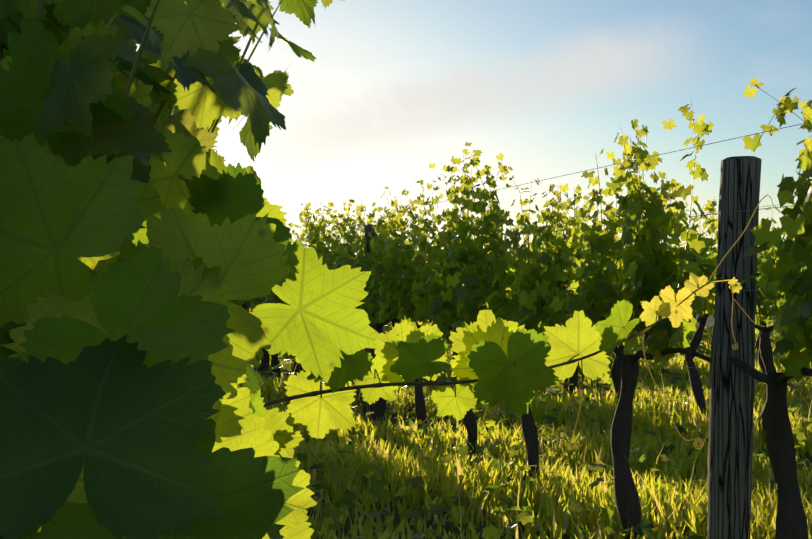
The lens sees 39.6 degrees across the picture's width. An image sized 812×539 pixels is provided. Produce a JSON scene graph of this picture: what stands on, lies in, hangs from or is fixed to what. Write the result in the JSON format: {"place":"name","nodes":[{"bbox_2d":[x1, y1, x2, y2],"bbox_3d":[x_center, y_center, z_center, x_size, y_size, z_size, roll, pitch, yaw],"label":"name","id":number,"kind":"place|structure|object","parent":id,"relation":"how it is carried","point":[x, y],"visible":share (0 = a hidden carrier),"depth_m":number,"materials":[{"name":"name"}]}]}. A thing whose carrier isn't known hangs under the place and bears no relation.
{"place":"outdoors","nodes":[
{"label":"outdoors","id":0,"kind":"place"},
{"bbox_2d":[136,0,811,261],"label":"sky","id":1,"kind":"structure","parent":0,"point":[393,89],"materials":[{"name":"blue"}]},
{"bbox_2d":[236,304,811,538],"bbox_3d":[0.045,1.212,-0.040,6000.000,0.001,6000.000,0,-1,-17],"label":"ground","id":2,"kind":"structure","parent":0,"point":[447,525],"depth_m":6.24,"materials":[{"name":"green plant"}]},
{"bbox_2d":[246,156,785,538],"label":"trellis posts","id":3,"kind":"object","parent":2,"relation":"on","point":[730,443],"depth_m":4.59,"materials":[{"name":"grey wood"}]},
{"bbox_2d":[239,123,811,384],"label":"trellis wires","id":4,"kind":"object","parent":3,"relation":"attached to","point":[645,221],"depth_m":5.08,"materials":[{"name":"grey metal"}]},
{"bbox_2d":[236,300,811,538],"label":"vine trunks","id":5,"kind":"object","parent":2,"relation":"on","point":[791,520],"visible":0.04,"depth_m":5.30,"materials":[{"name":"brown plant"}]},
{"bbox_2d":[0,0,379,538],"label":"vine leaves","id":6,"kind":"object","parent":5,"relation":"on","point":[134,341],"visible":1,"depth_m":0.57,"materials":[{"name":"green plant"}]},
{"bbox_2d":[0,0,811,359],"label":"vine shoots","id":7,"kind":"object","parent":5,"relation":"on","point":[40,16],"visible":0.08,"depth_m":5.38,"materials":[{"name":"plant"}]},
{"bbox_2d":[263,194,773,477],"bbox_3d":[0.093,0.104,1.726,0.959,0.445,0.300,0,-1,-17],"label":"vine branch","id":8,"kind":"object","parent":5,"relation":"on","point":[320,392],"visible":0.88,"depth_m":1.76,"materials":[{"name":"brown wood"}]},
{"bbox_2d":[250,272,741,456],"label":"grapevine leaves","id":9,"kind":"object","parent":8,"relation":"attached to","point":[488,347],"visible":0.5,"depth_m":1.77,"materials":[{"name":"green plant"}]},
{"bbox_2d":[228,78,811,382],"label":"vine leaves","id":10,"kind":"object","parent":5,"relation":"on","point":[793,317],"visible":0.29,"depth_m":6.32,"materials":[{"name":"green plant"}]},
{"bbox_2d":[238,305,811,538],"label":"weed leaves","id":11,"kind":"object","parent":2,"relation":"on","point":[327,520],"visible":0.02,"depth_m":6.46,"materials":[{"name":"green plant"}]}
]}

